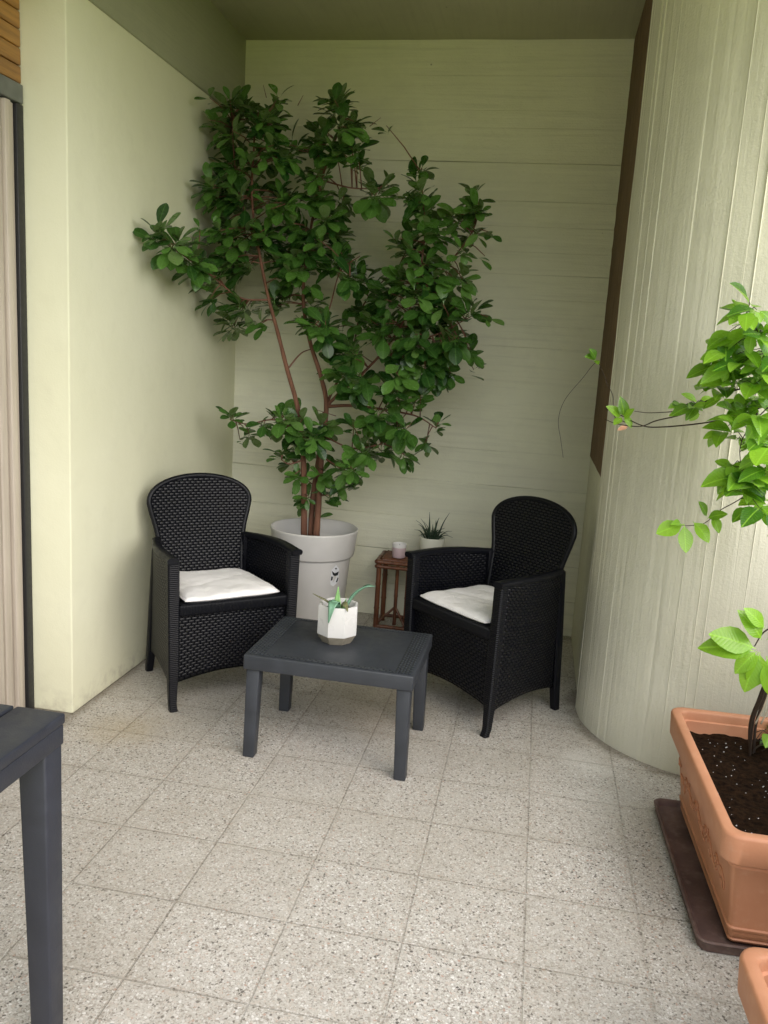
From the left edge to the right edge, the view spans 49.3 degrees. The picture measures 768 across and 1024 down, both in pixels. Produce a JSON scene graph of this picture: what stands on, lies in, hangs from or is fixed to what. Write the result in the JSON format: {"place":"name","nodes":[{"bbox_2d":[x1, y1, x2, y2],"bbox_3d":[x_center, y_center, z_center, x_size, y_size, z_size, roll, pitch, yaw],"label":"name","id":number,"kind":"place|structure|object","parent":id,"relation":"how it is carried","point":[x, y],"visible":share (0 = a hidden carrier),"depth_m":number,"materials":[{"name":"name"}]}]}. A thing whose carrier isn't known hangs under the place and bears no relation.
{"place":"outdoors","nodes":[
{"label":"outdoors","id":0,"kind":"place"},
{"bbox_2d":[0,612,748,1023],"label":"floor","id":1,"kind":"structure","parent":0,"point":[312,860],"depth_m":2.42,"materials":[{"name":"beige tile"}]},
{"bbox_2d":[0,704,64,1023],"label":"dining table","id":2,"kind":"object","parent":1,"relation":"on","point":[31,741],"visible":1,"depth_m":1.65,"materials":[{"name":"plastic"}]},
{"bbox_2d":[17,0,240,712],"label":"plaster wall","id":3,"kind":"structure","parent":1,"relation":"on","point":[131,372],"depth_m":3.29,"materials":[{"name":"beige paint"}]},
{"bbox_2d":[145,473,302,712],"bbox_3d":[-0.732,0.307,3.626,0.574,0.888,0.525,-3,13,-31],"label":"armchair","id":4,"kind":"object","parent":1,"relation":"on","point":[199,521],"visible":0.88,"depth_m":3.60,"materials":[{"name":"black plastic"}]},
{"bbox_2d":[180,568,279,601],"bbox_3d":[-0.715,0.305,3.588,0.414,0.044,0.407,-3,13,-32],"label":"seat cushion","id":5,"kind":"object","parent":4,"relation":"on","point":[213,585],"visible":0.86,"depth_m":3.52,"materials":[{"name":"beige fabric"}]},
{"bbox_2d":[270,518,357,619],"bbox_3d":[-0.371,0.355,4.321,0.447,0.574,0.447,5,11,10],"label":"plant pot","id":6,"kind":"object","parent":1,"relation":"on","point":[326,555],"visible":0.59,"depth_m":4.16,"materials":[{"name":"grey plastic"}]},
{"bbox_2d":[133,82,503,535],"bbox_3d":[-0.229,-0.884,3.767,1.526,2.213,1.064,5,11,10],"label":"potted tree","id":7,"kind":"object","parent":6,"relation":"in","point":[444,353],"visible":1,"depth_m":3.91,"materials":[{"name":"green plant"}]},
{"bbox_2d":[243,616,432,780],"bbox_3d":[-0.164,0.683,3.164,0.612,0.393,0.468,6,11,10],"label":"coffee table","id":8,"kind":"object","parent":1,"relation":"on","point":[287,648],"visible":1,"depth_m":3.00,"materials":[{"name":"plastic"}]},
{"bbox_2d":[317,597,357,645],"bbox_3d":[-0.174,0.412,3.141,0.145,0.147,0.145,4,11,0],"label":"octagonal pot","id":9,"kind":"object","parent":8,"relation":"on","point":[340,628],"visible":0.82,"depth_m":3.08,"materials":[{"name":"ceramic"}]},
{"bbox_2d":[314,584,374,622],"bbox_3d":[-0.152,0.337,3.094,0.206,0.152,0.109,-1,12,-24],"label":"agave plant","id":10,"kind":"object","parent":9,"relation":"in","point":[333,604],"visible":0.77,"depth_m":3.08,"materials":[{"name":"green plant"}]},
{"bbox_2d":[373,550,407,630],"bbox_3d":[0.133,0.436,4.519,0.355,0.406,0.242,5,11,10],"label":"bamboo stand","id":11,"kind":"object","parent":1,"relation":"on","point":[385,558],"visible":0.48,"depth_m":4.46,"materials":[{"name":"brown wood"}]},
{"bbox_2d":[392,542,406,558],"bbox_3d":[0.080,0.203,4.441,0.076,0.074,0.076,5,11,10],"label":"candle cup","id":12,"kind":"object","parent":11,"relation":"on","point":[398,550],"visible":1,"depth_m":4.41,"materials":[{"name":"pink ceramic"}]},
{"bbox_2d":[420,535,444,548],"bbox_3d":[0.255,0.189,4.456,0.133,0.117,0.133,5,11,10],"label":"cream pot","id":13,"kind":"object","parent":11,"relation":"on","point":[425,543],"visible":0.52,"depth_m":4.40,"materials":[{"name":"ceramic"}]},
{"bbox_2d":[416,512,452,539],"bbox_3d":[0.263,0.070,4.431,0.209,0.164,0.109,5,11,10],"label":"spiky succulent","id":14,"kind":"object","parent":13,"relation":"on","point":[433,534],"visible":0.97,"depth_m":4.43,"materials":[{"name":"green plant"}]},
{"bbox_2d":[232,39,634,636],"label":"concrete wall","id":15,"kind":"structure","parent":1,"relation":"on","point":[530,134],"depth_m":4.34,"materials":[{"name":"paint"}]},
{"bbox_2d":[404,496,576,737],"bbox_3d":[0.462,0.390,3.581,0.525,0.888,0.574,-5,14,-38],"label":"armchair","id":16,"kind":"object","parent":1,"relation":"on","point":[512,650],"visible":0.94,"depth_m":3.50,"materials":[{"name":"black plastic"}]},
{"bbox_2d":[420,585,493,622],"bbox_3d":[0.429,0.381,3.557,0.406,0.045,0.417,-5,14,-37],"label":"seat cushion","id":17,"kind":"object","parent":16,"relation":"on","point":[475,602],"visible":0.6,"depth_m":3.51,"materials":[{"name":"beige fabric"}]},
{"bbox_2d":[571,458,600,688],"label":"side wall","id":18,"kind":"structure","parent":1,"relation":"on","point":[592,495],"depth_m":4.05,"materials":[{"name":"paint"}]},
{"bbox_2d":[590,0,652,476],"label":"joint filler","id":19,"kind":"object","parent":18,"relation":"attached to","point":[623,206],"visible":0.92,"depth_m":3.74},
{"bbox_2d":[575,0,767,774],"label":"round column","id":20,"kind":"structure","parent":1,"relation":"on","point":[659,608],"depth_m":2.98,"materials":[{"name":"paint"}]},
{"bbox_2d":[654,798,767,955],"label":"planter tray","id":21,"kind":"object","parent":1,"relation":"on","point":[705,921],"visible":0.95,"depth_m":2.42,"materials":[{"name":"brown plastic"}]},
{"bbox_2d":[670,707,767,946],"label":"terracotta planter","id":22,"kind":"object","parent":21,"relation":"on","point":[723,796],"visible":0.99,"depth_m":2.36,"materials":[{"name":"plastic"}]},
{"bbox_2d":[558,282,767,755],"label":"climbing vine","id":23,"kind":"object","parent":22,"relation":"on","point":[726,356],"visible":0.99,"depth_m":2.46,"materials":[{"name":"green plant"}]},
{"bbox_2d":[737,947,767,1023],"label":"terracotta planter","id":24,"kind":"object","parent":1,"relation":"on","point":[752,987],"visible":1,"depth_m":1.62,"materials":[{"name":"plastic"}]},
{"bbox_3d":[-2.229,-0.083,0.618,0.700,2.600,5.235,5,11,10],"label":"house wall","id":25,"kind":"object","parent":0,"visible":0},
{"bbox_2d":[0,97,33,708],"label":"balcony door","id":26,"kind":"structure","parent":25,"relation":"attached to","point":[16,654],"depth_m":3.02,"materials":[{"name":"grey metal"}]},
{"bbox_2d":[0,0,22,103],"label":"shutter box","id":27,"kind":"object","parent":26,"relation":"attached to","point":[11,88],"visible":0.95,"depth_m":2.81,"materials":[{"name":"wood"}]},
{"bbox_2d":[89,0,245,121],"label":"ceiling beam","id":28,"kind":"structure","parent":25,"relation":"on","point":[201,44],"depth_m":3.73,"materials":[{"name":"paint"}]},
{"bbox_2d":[210,0,645,39],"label":"ceiling","id":29,"kind":"structure","parent":28,"relation":"on","point":[410,19],"depth_m":3.94,"materials":[{"name":"paint"}]}
]}

